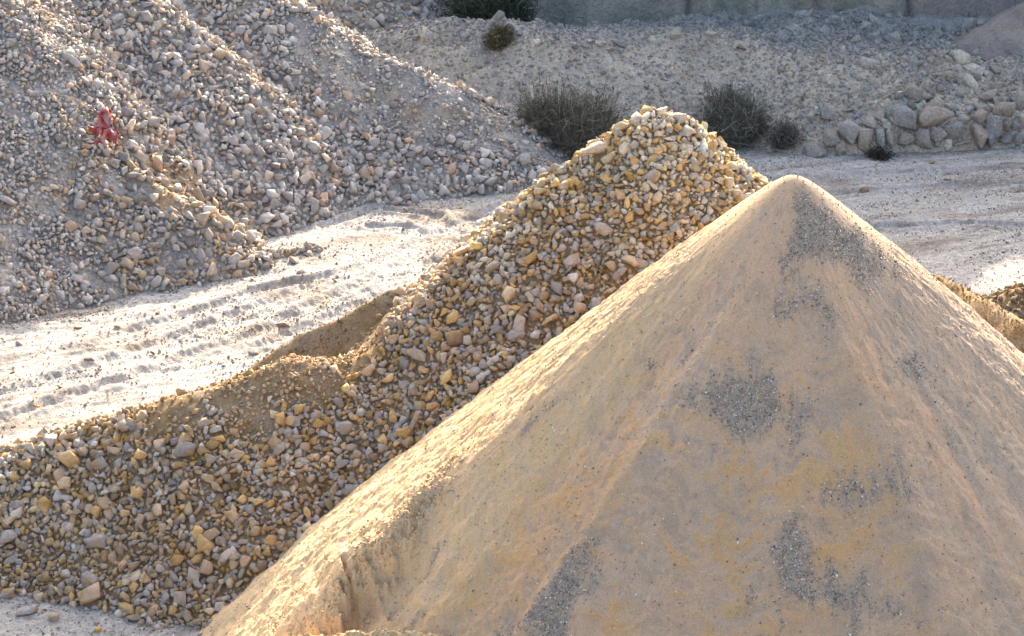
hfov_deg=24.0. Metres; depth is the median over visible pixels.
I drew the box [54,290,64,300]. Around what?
stone
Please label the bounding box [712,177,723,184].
rock
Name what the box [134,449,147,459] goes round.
rock
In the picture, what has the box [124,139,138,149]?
stone
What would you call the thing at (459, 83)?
stone
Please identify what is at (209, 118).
stone
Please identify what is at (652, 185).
rock
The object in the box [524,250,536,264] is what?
rock
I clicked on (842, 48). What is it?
embankment stone
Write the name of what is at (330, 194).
stone
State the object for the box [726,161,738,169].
rock
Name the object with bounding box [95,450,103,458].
rock
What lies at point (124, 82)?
stone
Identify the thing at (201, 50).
stone
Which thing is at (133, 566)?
rock
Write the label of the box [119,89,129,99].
stone
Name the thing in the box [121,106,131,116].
stone
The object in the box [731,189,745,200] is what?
rock
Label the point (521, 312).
rock
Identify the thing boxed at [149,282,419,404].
dirt berm
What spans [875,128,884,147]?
boulder
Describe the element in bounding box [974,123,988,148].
boulder
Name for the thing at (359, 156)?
stone
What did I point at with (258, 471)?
rock
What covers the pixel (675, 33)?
embankment stone
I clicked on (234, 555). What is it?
rock
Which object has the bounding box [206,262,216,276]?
stone
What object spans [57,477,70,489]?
rock
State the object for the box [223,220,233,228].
stone
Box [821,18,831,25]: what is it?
embankment stone
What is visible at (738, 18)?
embankment stone
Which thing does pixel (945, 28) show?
embankment stone
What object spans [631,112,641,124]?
rock
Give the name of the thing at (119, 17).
stone
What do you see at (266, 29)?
stone
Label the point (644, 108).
rock
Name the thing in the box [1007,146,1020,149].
boulder
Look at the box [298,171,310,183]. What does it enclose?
stone
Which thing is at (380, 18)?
rubble stone
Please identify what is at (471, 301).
rock
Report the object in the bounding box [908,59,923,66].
embankment stone
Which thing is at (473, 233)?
rock
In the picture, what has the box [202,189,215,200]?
stone
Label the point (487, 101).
stone
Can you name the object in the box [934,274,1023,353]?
dirt bank
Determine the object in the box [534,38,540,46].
embankment stone
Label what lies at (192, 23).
stone
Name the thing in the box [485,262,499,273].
rock
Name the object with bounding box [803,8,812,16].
embankment stone
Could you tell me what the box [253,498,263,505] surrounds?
rock
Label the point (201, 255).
stone
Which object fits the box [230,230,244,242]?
stone
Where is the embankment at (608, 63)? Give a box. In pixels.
[363,4,1023,154]
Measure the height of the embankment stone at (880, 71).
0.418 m
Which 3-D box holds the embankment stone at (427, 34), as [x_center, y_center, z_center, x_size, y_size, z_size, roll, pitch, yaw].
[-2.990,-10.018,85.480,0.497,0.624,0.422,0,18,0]
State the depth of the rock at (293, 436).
48.68 m
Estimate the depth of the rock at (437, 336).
49.60 m
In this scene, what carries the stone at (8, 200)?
on the gravel heap at (167, 200)
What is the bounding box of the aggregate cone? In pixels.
[198,175,1023,635]
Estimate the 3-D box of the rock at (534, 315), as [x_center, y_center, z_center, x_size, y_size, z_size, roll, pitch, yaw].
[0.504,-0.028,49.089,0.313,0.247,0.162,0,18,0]
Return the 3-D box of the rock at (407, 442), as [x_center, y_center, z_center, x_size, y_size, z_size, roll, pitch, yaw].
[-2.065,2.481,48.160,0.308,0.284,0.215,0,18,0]
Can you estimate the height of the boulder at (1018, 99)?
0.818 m
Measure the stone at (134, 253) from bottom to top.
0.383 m
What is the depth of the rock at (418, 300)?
50.45 m
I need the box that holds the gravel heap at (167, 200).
[0,0,569,322]
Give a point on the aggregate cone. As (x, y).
(698, 557)
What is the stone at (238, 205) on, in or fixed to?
on the gravel heap at (167, 200)
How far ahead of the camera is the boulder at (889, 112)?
82.61 m
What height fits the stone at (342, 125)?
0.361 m
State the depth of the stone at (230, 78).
75.86 m
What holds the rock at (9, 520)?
on the rock heap at (176, 409)
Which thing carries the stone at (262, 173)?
on the gravel heap at (167, 200)
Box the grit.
[199,174,1023,635]
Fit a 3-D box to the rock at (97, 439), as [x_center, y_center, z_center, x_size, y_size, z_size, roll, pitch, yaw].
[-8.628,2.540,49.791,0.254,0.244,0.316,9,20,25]
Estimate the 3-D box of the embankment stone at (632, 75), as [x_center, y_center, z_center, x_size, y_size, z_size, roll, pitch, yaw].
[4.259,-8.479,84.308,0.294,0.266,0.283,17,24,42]
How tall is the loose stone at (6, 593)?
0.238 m
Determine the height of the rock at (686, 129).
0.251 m
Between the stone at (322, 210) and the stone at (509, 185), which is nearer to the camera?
the stone at (322, 210)
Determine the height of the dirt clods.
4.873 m
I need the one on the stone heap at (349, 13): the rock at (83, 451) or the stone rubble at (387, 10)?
the stone rubble at (387, 10)
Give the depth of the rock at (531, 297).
49.38 m
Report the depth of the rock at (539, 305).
49.16 m
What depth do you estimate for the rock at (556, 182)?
51.17 m
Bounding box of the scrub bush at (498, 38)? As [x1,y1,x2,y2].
[480,17,518,51]
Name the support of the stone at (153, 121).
on the gravel heap at (167, 200)
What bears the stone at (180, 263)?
on the gravel heap at (167, 200)
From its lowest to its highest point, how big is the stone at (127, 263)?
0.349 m
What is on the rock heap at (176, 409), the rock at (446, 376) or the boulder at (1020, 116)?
the rock at (446, 376)
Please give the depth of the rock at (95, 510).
48.50 m
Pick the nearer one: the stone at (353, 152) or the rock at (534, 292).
the rock at (534, 292)
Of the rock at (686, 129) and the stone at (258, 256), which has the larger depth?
the stone at (258, 256)
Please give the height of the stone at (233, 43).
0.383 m
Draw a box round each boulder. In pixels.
[803,142,828,157]
[806,110,812,122]
[820,105,834,119]
[822,128,841,147]
[835,140,846,153]
[838,120,859,144]
[844,108,853,111]
[856,128,872,151]
[861,116,877,128]
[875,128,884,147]
[883,121,891,128]
[885,127,894,147]
[886,107,891,118]
[891,105,917,129]
[896,129,914,145]
[900,82,922,102]
[907,78,918,84]
[913,127,930,148]
[919,105,953,126]
[923,96,932,100]
[929,81,934,87]
[929,125,946,141]
[935,85,946,91]
[943,120,963,139]
[944,104,958,111]
[945,70,953,77]
[953,139,971,145]
[957,114,969,124]
[965,105,973,113]
[969,121,982,132]
[970,108,987,122]
[974,103,986,110]
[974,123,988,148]
[980,89,997,101]
[983,115,1002,136]
[990,81,1002,89]
[992,101,1015,116]
[998,130,1011,143]
[1002,118,1009,130]
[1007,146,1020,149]
[1011,121,1023,129]
[1012,134,1022,145]
[1013,89,1023,109]
[1017,112,1023,122]
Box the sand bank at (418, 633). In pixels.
[305,630,439,635]
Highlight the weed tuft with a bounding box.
[864,142,898,162]
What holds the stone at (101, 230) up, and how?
on the gravel heap at (167, 200)
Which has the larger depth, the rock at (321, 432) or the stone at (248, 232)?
the stone at (248, 232)
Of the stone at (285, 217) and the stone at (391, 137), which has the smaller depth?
the stone at (285, 217)
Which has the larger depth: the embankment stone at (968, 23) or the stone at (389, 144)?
the embankment stone at (968, 23)
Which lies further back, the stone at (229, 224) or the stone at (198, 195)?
the stone at (198, 195)
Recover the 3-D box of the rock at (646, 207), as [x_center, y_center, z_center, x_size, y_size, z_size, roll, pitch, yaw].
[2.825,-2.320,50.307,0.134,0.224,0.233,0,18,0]
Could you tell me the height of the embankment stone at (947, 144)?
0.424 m
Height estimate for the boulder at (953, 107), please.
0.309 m
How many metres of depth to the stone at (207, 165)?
72.70 m
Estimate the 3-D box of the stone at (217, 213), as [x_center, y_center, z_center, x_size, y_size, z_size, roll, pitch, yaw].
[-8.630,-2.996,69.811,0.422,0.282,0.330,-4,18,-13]
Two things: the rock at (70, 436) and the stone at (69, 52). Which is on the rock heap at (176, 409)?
the rock at (70, 436)
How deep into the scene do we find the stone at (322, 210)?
73.73 m
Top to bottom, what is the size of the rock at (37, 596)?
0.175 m
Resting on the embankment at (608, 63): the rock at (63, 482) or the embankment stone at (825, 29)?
the embankment stone at (825, 29)
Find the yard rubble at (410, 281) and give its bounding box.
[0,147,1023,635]
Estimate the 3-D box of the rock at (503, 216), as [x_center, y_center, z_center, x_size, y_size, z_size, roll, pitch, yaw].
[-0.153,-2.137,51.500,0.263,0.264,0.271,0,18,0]
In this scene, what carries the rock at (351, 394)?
on the rock heap at (176, 409)
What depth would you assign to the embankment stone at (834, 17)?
88.81 m
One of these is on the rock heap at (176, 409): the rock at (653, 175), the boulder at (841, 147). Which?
the rock at (653, 175)
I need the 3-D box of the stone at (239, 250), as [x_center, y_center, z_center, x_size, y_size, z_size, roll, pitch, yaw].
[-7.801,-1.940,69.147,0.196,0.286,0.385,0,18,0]
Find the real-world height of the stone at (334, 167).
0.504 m
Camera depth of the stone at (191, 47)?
75.88 m
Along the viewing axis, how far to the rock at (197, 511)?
47.88 m
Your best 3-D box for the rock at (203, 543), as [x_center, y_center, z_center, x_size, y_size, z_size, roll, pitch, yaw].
[-6.022,4.433,47.405,0.390,0.335,0.337,-6,19,-17]
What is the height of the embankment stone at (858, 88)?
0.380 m
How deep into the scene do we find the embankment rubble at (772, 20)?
85.44 m
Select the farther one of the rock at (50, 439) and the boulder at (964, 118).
the boulder at (964, 118)
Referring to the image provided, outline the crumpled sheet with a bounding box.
[87,105,121,148]
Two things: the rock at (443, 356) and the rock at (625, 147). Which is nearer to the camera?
the rock at (443, 356)
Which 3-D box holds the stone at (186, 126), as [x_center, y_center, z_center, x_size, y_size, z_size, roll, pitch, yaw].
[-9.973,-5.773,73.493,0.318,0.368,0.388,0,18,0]
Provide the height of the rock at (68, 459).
0.383 m
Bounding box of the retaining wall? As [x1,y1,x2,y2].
[434,0,1023,26]
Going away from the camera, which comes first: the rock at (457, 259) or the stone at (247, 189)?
the rock at (457, 259)
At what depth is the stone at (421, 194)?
76.14 m
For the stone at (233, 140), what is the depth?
73.80 m
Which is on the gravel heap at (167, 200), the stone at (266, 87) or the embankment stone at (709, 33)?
the stone at (266, 87)
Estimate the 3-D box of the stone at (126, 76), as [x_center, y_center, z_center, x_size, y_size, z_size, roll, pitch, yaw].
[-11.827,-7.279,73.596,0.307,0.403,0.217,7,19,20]
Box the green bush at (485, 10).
[433,0,544,21]
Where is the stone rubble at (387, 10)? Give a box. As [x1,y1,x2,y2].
[307,0,450,31]
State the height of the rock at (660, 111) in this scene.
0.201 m
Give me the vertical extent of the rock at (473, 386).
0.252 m
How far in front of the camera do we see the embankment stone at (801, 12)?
89.46 m
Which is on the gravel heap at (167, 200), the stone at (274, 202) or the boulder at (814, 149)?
the stone at (274, 202)
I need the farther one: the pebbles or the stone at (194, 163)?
the stone at (194, 163)
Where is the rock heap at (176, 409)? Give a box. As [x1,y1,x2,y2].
[0,113,764,627]
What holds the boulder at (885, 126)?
on the embankment at (608, 63)
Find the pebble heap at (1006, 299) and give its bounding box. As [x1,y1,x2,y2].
[990,286,1023,319]
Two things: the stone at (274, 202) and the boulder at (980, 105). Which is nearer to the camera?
the stone at (274, 202)
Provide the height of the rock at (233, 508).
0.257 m
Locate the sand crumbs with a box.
[258,440,481,635]
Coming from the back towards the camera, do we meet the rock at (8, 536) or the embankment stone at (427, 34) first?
the embankment stone at (427, 34)
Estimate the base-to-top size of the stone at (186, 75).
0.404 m
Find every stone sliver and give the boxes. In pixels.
[408,411,420,431]
[476,370,489,378]
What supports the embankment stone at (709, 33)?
on the embankment at (608, 63)
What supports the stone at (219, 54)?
on the gravel heap at (167, 200)
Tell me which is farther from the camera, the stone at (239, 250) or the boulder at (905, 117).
the boulder at (905, 117)
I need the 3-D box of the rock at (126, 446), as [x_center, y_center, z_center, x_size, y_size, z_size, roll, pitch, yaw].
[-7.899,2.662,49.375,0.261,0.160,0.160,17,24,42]
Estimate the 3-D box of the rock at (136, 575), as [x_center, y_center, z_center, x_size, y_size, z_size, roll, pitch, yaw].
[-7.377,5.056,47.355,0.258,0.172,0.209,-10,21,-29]
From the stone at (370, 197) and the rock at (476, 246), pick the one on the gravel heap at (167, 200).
the stone at (370, 197)
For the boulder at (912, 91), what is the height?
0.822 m
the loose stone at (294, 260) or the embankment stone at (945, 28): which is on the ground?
the loose stone at (294, 260)
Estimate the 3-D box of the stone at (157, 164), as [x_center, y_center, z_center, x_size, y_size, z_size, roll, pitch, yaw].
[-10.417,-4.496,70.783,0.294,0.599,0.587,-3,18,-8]
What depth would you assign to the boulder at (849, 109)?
83.14 m
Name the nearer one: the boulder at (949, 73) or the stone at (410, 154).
the stone at (410, 154)
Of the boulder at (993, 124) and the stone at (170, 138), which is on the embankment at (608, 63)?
the boulder at (993, 124)
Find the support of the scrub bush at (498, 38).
on the embankment at (608, 63)
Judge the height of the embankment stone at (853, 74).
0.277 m
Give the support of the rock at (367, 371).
on the rock heap at (176, 409)
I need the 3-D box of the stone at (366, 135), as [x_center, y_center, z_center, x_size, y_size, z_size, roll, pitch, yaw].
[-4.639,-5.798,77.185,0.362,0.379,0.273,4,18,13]
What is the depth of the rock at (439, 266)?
51.84 m
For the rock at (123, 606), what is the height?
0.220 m
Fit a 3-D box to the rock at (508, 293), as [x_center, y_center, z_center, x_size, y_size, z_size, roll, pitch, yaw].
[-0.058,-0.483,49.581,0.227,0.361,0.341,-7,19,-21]
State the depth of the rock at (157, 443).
49.18 m
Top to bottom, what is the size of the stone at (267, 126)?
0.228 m
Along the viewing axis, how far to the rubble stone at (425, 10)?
89.64 m
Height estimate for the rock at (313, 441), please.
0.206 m
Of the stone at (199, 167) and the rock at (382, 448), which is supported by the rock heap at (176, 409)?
the rock at (382, 448)
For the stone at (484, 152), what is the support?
on the gravel heap at (167, 200)
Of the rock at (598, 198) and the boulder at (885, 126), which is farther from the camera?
the boulder at (885, 126)
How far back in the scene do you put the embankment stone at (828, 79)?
84.18 m
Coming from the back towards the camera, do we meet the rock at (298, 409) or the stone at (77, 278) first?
the stone at (77, 278)
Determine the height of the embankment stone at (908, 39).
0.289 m
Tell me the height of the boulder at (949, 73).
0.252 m
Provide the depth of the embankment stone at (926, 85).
84.35 m
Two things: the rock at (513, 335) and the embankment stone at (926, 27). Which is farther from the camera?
the embankment stone at (926, 27)
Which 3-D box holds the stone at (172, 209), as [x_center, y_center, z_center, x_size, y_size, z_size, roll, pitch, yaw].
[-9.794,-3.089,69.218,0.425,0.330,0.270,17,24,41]
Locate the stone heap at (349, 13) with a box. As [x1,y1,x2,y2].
[308,0,441,30]
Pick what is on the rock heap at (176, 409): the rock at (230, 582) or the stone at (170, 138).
the rock at (230, 582)
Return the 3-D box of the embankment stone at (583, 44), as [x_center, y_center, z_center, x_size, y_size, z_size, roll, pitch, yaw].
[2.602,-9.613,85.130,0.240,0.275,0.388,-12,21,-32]
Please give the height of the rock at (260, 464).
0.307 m
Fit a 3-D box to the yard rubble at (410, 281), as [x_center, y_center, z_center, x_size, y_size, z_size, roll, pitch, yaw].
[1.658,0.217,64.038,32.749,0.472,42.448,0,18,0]
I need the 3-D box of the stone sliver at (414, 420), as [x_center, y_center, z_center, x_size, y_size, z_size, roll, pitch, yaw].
[-1.977,2.085,48.276,0.334,0.432,0.061,-12,21,-32]
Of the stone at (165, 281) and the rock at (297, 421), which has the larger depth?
the stone at (165, 281)
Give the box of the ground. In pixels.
[0,147,1023,635]
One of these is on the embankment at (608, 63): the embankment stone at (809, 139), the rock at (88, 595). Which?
the embankment stone at (809, 139)
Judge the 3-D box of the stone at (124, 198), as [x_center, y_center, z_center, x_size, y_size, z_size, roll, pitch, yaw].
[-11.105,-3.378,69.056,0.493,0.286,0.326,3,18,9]
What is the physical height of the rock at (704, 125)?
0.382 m
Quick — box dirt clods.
[144,274,1023,404]
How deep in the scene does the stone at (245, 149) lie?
73.88 m
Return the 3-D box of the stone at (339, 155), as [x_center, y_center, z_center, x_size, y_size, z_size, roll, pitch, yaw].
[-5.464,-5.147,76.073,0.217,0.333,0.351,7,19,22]
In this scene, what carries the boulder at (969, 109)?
on the embankment at (608, 63)
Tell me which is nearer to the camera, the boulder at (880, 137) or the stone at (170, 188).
the stone at (170, 188)
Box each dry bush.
[492,68,637,160]
[688,71,779,153]
[761,109,806,151]
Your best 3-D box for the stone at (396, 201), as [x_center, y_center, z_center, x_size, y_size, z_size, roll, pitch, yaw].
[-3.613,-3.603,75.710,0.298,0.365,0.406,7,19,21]
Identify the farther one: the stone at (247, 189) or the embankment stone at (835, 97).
the embankment stone at (835, 97)
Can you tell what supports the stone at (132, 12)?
on the gravel heap at (167, 200)
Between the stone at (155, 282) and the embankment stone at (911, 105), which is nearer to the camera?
the stone at (155, 282)
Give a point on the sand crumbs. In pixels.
(402, 513)
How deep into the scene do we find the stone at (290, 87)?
77.71 m
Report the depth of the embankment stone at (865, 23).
88.95 m
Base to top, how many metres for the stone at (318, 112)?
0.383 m
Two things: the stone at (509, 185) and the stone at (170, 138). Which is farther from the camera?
the stone at (509, 185)
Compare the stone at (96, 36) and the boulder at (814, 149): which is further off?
the boulder at (814, 149)
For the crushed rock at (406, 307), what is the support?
on the rock heap at (176, 409)
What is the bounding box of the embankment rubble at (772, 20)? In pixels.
[365,7,1023,153]
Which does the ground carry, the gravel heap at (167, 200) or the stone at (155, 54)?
the gravel heap at (167, 200)
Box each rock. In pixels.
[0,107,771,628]
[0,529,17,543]
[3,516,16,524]
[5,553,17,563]
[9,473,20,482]
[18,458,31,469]
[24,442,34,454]
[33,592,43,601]
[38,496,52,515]
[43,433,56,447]
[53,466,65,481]
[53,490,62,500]
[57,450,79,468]
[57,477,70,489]
[65,432,77,439]
[72,437,82,446]
[77,446,88,457]
[77,582,99,605]
[81,571,98,588]
[82,517,89,525]
[84,504,93,513]
[86,533,107,549]
[87,434,101,445]
[89,505,102,517]
[91,456,107,470]
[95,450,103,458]
[97,496,108,510]
[114,542,123,554]
[116,419,128,432]
[117,559,127,572]
[118,602,133,610]
[120,591,130,602]
[121,442,132,451]
[126,420,135,431]
[126,614,141,620]
[127,561,142,571]
[129,487,144,498]
[129,569,141,581]
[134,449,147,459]
[145,616,153,625]
[147,604,158,617]
[153,438,165,451]
[159,590,170,603]
[173,441,195,457]
[173,591,185,604]
[175,387,187,395]
[178,541,185,551]
[182,501,192,516]
[187,567,199,583]
[191,525,202,539]
[193,505,201,515]
[197,533,215,551]
[199,559,212,574]
[201,473,214,482]
[203,527,220,540]
[204,454,217,464]
[209,425,220,433]
[212,435,225,442]
[215,601,225,610]
[217,584,222,592]
[219,548,232,564]
[224,510,240,523]
[226,578,234,588]
[229,448,245,459]
[229,546,238,560]
[231,503,236,511]
[233,463,243,473]
[238,568,245,577]
[240,555,252,567]
[253,468,263,475]
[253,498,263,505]
[255,459,265,468]
[256,560,268,571]
[264,534,277,546]
[265,456,275,467]
[268,435,281,449]
[272,442,285,456]
[275,411,284,425]
[279,490,289,496]
[291,434,302,442]
[292,416,300,427]
[294,404,304,414]
[304,507,311,518]
[307,436,317,445]
[318,429,328,435]
[319,455,329,463]
[323,498,334,510]
[327,481,339,496]
[335,455,341,463]
[336,459,348,467]
[338,420,356,434]
[344,485,353,494]
[346,390,356,398]
[361,364,374,376]
[375,314,383,318]
[377,433,387,444]
[377,443,388,452]
[381,373,393,382]
[383,318,392,325]
[388,411,396,422]
[395,426,411,438]
[396,287,405,294]
[401,436,414,447]
[408,363,416,371]
[408,386,417,395]
[410,347,425,361]
[414,296,424,305]
[415,380,427,385]
[422,273,431,284]
[426,402,437,410]
[429,331,442,341]
[435,262,444,270]
[440,352,447,363]
[440,369,452,384]
[446,310,460,324]
[447,330,465,346]
[449,276,457,287]
[453,246,468,256]
[453,256,463,265]
[460,326,469,334]
[463,233,470,241]
[466,296,476,306]
[468,379,478,392]
[469,242,482,249]
[469,367,480,377]
[470,228,479,237]
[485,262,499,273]
[490,325,503,333]
[494,207,504,215]
[499,211,509,222]
[502,285,515,303]
[508,304,520,312]
[508,330,524,342]
[512,313,524,331]
[518,206,526,217]
[518,308,526,315]
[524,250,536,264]
[525,291,535,301]
[528,287,539,296]
[529,310,543,321]
[534,187,546,194]
[535,301,543,312]
[541,314,557,325]
[548,163,561,173]
[548,177,560,188]
[551,282,562,295]
[562,276,568,283]
[562,289,571,295]
[563,253,580,268]
[566,178,573,189]
[573,150,582,157]
[573,301,586,312]
[582,141,604,154]
[594,195,602,201]
[594,222,613,235]
[600,151,615,165]
[600,173,611,183]
[604,261,615,272]
[613,121,628,131]
[615,188,625,201]
[619,141,632,153]
[621,255,638,267]
[625,211,633,223]
[629,156,638,165]
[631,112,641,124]
[640,105,651,114]
[644,203,649,211]
[645,169,660,183]
[646,180,656,190]
[652,191,662,202]
[653,163,662,170]
[655,107,667,115]
[669,222,679,232]
[672,192,680,201]
[673,113,686,124]
[678,124,694,136]
[701,121,707,130]
[707,139,716,152]
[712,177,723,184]
[716,137,724,147]
[722,207,729,213]
[724,169,733,177]
[724,176,733,188]
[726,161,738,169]
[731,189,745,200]
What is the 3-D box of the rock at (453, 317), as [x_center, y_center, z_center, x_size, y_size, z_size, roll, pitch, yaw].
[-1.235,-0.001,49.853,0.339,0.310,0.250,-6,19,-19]
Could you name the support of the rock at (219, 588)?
on the rock heap at (176, 409)
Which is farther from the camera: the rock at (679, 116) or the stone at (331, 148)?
the stone at (331, 148)
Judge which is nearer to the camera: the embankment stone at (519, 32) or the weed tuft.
the weed tuft
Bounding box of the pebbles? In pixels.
[981,283,1023,318]
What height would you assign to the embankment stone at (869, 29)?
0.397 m
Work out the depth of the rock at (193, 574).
46.97 m
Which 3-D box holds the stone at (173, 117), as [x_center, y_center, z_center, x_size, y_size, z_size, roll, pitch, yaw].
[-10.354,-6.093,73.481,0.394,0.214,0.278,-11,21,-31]
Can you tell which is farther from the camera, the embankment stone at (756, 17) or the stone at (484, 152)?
the embankment stone at (756, 17)
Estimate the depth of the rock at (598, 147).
51.64 m
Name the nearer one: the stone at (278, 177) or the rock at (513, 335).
the rock at (513, 335)
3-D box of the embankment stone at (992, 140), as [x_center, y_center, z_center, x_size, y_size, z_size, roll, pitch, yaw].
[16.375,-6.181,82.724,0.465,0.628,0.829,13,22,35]
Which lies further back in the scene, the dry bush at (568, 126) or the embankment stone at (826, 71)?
the embankment stone at (826, 71)
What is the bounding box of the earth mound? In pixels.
[952,3,1023,59]
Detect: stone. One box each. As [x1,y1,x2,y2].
[0,196,16,205]
[0,587,14,598]
[11,17,22,24]
[15,340,23,345]
[15,605,38,615]
[48,184,59,189]
[48,612,59,621]
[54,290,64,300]
[63,49,75,56]
[63,220,77,232]
[66,179,74,185]
[68,55,81,67]
[68,110,77,118]
[70,274,83,283]
[73,198,85,209]
[79,226,91,233]
[80,76,88,86]
[89,80,101,89]
[92,30,100,41]
[94,627,100,632]
[96,228,107,232]
[96,235,106,243]
[101,148,110,156]
[101,188,111,196]
[103,262,119,275]
[104,47,112,54]
[105,82,112,92]
[107,288,115,299]
[108,62,115,70]
[110,51,119,59]
[111,13,123,20]
[112,28,124,35]
[116,64,125,70]
[118,151,130,164]
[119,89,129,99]
[119,257,134,269]
[119,273,126,284]
[120,41,130,50]
[120,196,132,202]
[121,79,127,86]
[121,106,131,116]
[121,166,127,175]
[123,73,129,82]
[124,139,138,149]
[125,29,134,41]
[126,7,137,17]
[126,119,135,129]
[126,159,135,171]
[126,172,140,177]
[126,282,139,290]
[127,247,141,259]
[131,94,137,100]
[132,146,141,151]
[132,193,147,204]
[133,76,140,86]
[133,89,141,97]
[133,150,148,162]
[133,215,145,222]
[135,38,141,46]
[135,55,143,61]
[135,188,145,194]
[137,105,145,111]
[139,71,148,77]
[140,10,153,22]
[144,257,154,266]
[148,116,159,127]
[148,242,158,248]
[150,275,161,287]
[151,21,161,30]
[151,50,158,61]
[152,62,163,72]
[153,155,162,172]
[155,267,165,277]
[158,145,164,151]
[159,70,171,75]
[159,176,169,187]
[160,52,168,61]
[161,278,169,285]
[163,211,169,219]
[165,134,175,145]
[165,206,177,213]
[167,129,174,135]
[167,186,173,191]
[168,38,183,46]
[171,104,177,111]
[171,115,176,121]
[172,52,180,58]
[175,258,186,268]
[180,123,190,131]
[180,160,190,169]
[181,70,190,81]
[183,43,195,52]
[185,211,195,220]
[185,229,194,236]
[186,618,201,625]
[188,37,198,43]
[189,21,195,27]
[192,160,203,168]
[193,122,204,134]
[193,188,204,201]
[196,46,208,54]
[196,160,202,174]
[197,212,210,228]
[197,248,206,260]
[198,59,208,73]
[198,157,209,163]
[199,111,205,124]
[199,133,209,142]
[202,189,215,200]
[203,206,215,212]
[203,228,213,240]
[204,160,210,170]
[204,247,212,256]
[205,86,218,91]
[206,40,214,47]
[206,113,212,124]
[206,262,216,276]
[210,36,219,43]
[210,210,220,218]
[213,47,226,60]
[215,171,222,180]
[217,216,228,225]
[219,233,226,241]
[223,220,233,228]
[224,74,236,87]
[227,135,238,145]
[227,252,241,264]
[228,40,235,47]
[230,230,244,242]
[231,169,239,179]
[233,203,243,208]
[234,25,245,35]
[236,117,244,126]
[236,246,242,253]
[236,260,249,267]
[237,226,247,238]
[239,144,251,153]
[239,218,247,225]
[240,50,251,58]
[240,110,250,117]
[243,104,255,113]
[244,185,250,193]
[244,202,255,208]
[245,230,256,234]
[246,254,254,261]
[247,232,255,244]
[248,347,258,354]
[254,254,261,259]
[255,251,264,260]
[258,171,264,178]
[259,212,274,222]
[261,25,273,34]
[261,195,268,203]
[262,256,273,263]
[263,82,270,91]
[263,123,270,128]
[264,170,273,181]
[266,189,277,201]
[270,162,280,169]
[270,198,278,208]
[270,220,281,227]
[271,73,279,80]
[274,174,283,180]
[275,323,288,327]
[276,158,289,165]
[278,45,286,50]
[279,213,288,222]
[280,60,289,69]
[282,191,292,201]
[286,149,293,161]
[287,84,293,91]
[288,68,300,74]
[289,256,299,263]
[296,268,308,274]
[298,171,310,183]
[302,169,315,179]
[305,197,318,202]
[306,141,321,152]
[310,10,320,19]
[310,201,318,215]
[313,107,324,117]
[314,179,319,189]
[316,129,329,140]
[316,243,323,251]
[318,164,328,173]
[318,207,327,217]
[319,192,327,203]
[320,101,325,112]
[320,126,332,134]
[325,12,333,17]
[326,190,332,197]
[327,144,334,151]
[330,160,339,172]
[335,149,343,158]
[339,119,346,129]
[341,166,352,176]
[343,91,351,100]
[348,148,357,155]
[349,181,357,193]
[356,153,363,159]
[356,166,369,179]
[361,132,370,139]
[365,192,373,200]
[367,166,375,175]
[368,18,379,29]
[368,137,378,148]
[375,13,384,26]
[375,167,382,177]
[384,170,396,178]
[386,140,393,147]
[386,191,395,199]
[387,133,396,142]
[391,197,403,205]
[400,175,409,184]
[401,183,411,191]
[401,187,408,196]
[405,152,416,157]
[414,131,421,138]
[417,189,425,200]
[420,156,432,165]
[421,26,434,41]
[422,6,428,16]
[445,134,455,143]
[456,80,463,85]
[459,165,468,175]
[475,175,486,182]
[477,184,484,194]
[479,158,483,165]
[480,147,489,157]
[484,97,490,105]
[484,158,492,167]
[484,177,495,185]
[491,10,504,20]
[491,70,497,77]
[506,180,513,191]
[507,113,517,122]
[514,28,522,34]
[516,152,530,165]
[526,169,535,180]
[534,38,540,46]
[580,42,588,47]
[590,78,594,86]
[595,40,606,46]
[612,39,625,47]
[624,18,631,25]
[628,72,634,78]
[670,26,680,38]
[704,30,716,36]
[719,15,729,22]
[734,15,742,21]
[736,44,745,49]
[742,19,748,26]
[748,14,765,21]
[780,34,788,41]
[794,10,806,14]
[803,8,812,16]
[806,136,814,142]
[819,25,830,33]
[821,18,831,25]
[822,69,831,74]
[822,74,832,83]
[827,14,840,20]
[831,51,838,56]
[831,93,839,102]
[835,22,849,27]
[839,45,845,52]
[843,113,854,118]
[849,72,856,78]
[851,35,861,42]
[852,17,861,22]
[854,119,861,125]
[855,84,860,91]
[859,20,871,28]
[859,186,868,192]
[860,56,880,66]
[863,87,872,91]
[865,32,878,39]
[866,27,873,31]
[869,13,880,23]
[871,36,882,42]
[872,110,885,121]
[876,53,883,59]
[876,66,883,76]
[883,98,890,107]
[887,31,900,42]
[896,11,902,18]
[902,37,912,41]
[907,101,915,110]
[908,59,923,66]
[912,64,917,71]
[915,103,923,110]
[918,100,926,107]
[920,25,931,30]
[922,79,933,91]
[927,95,944,106]
[940,24,955,33]
[944,139,951,150]
[952,49,970,64]
[954,64,962,69]
[955,111,967,116]
[961,17,976,31]
[963,63,984,76]
[976,19,984,26]
[988,133,998,147]
[989,65,1002,72]
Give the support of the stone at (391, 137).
on the gravel heap at (167, 200)
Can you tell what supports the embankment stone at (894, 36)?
on the embankment at (608, 63)
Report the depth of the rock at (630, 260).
49.42 m
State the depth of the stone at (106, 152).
69.79 m
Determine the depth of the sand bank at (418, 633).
40.79 m

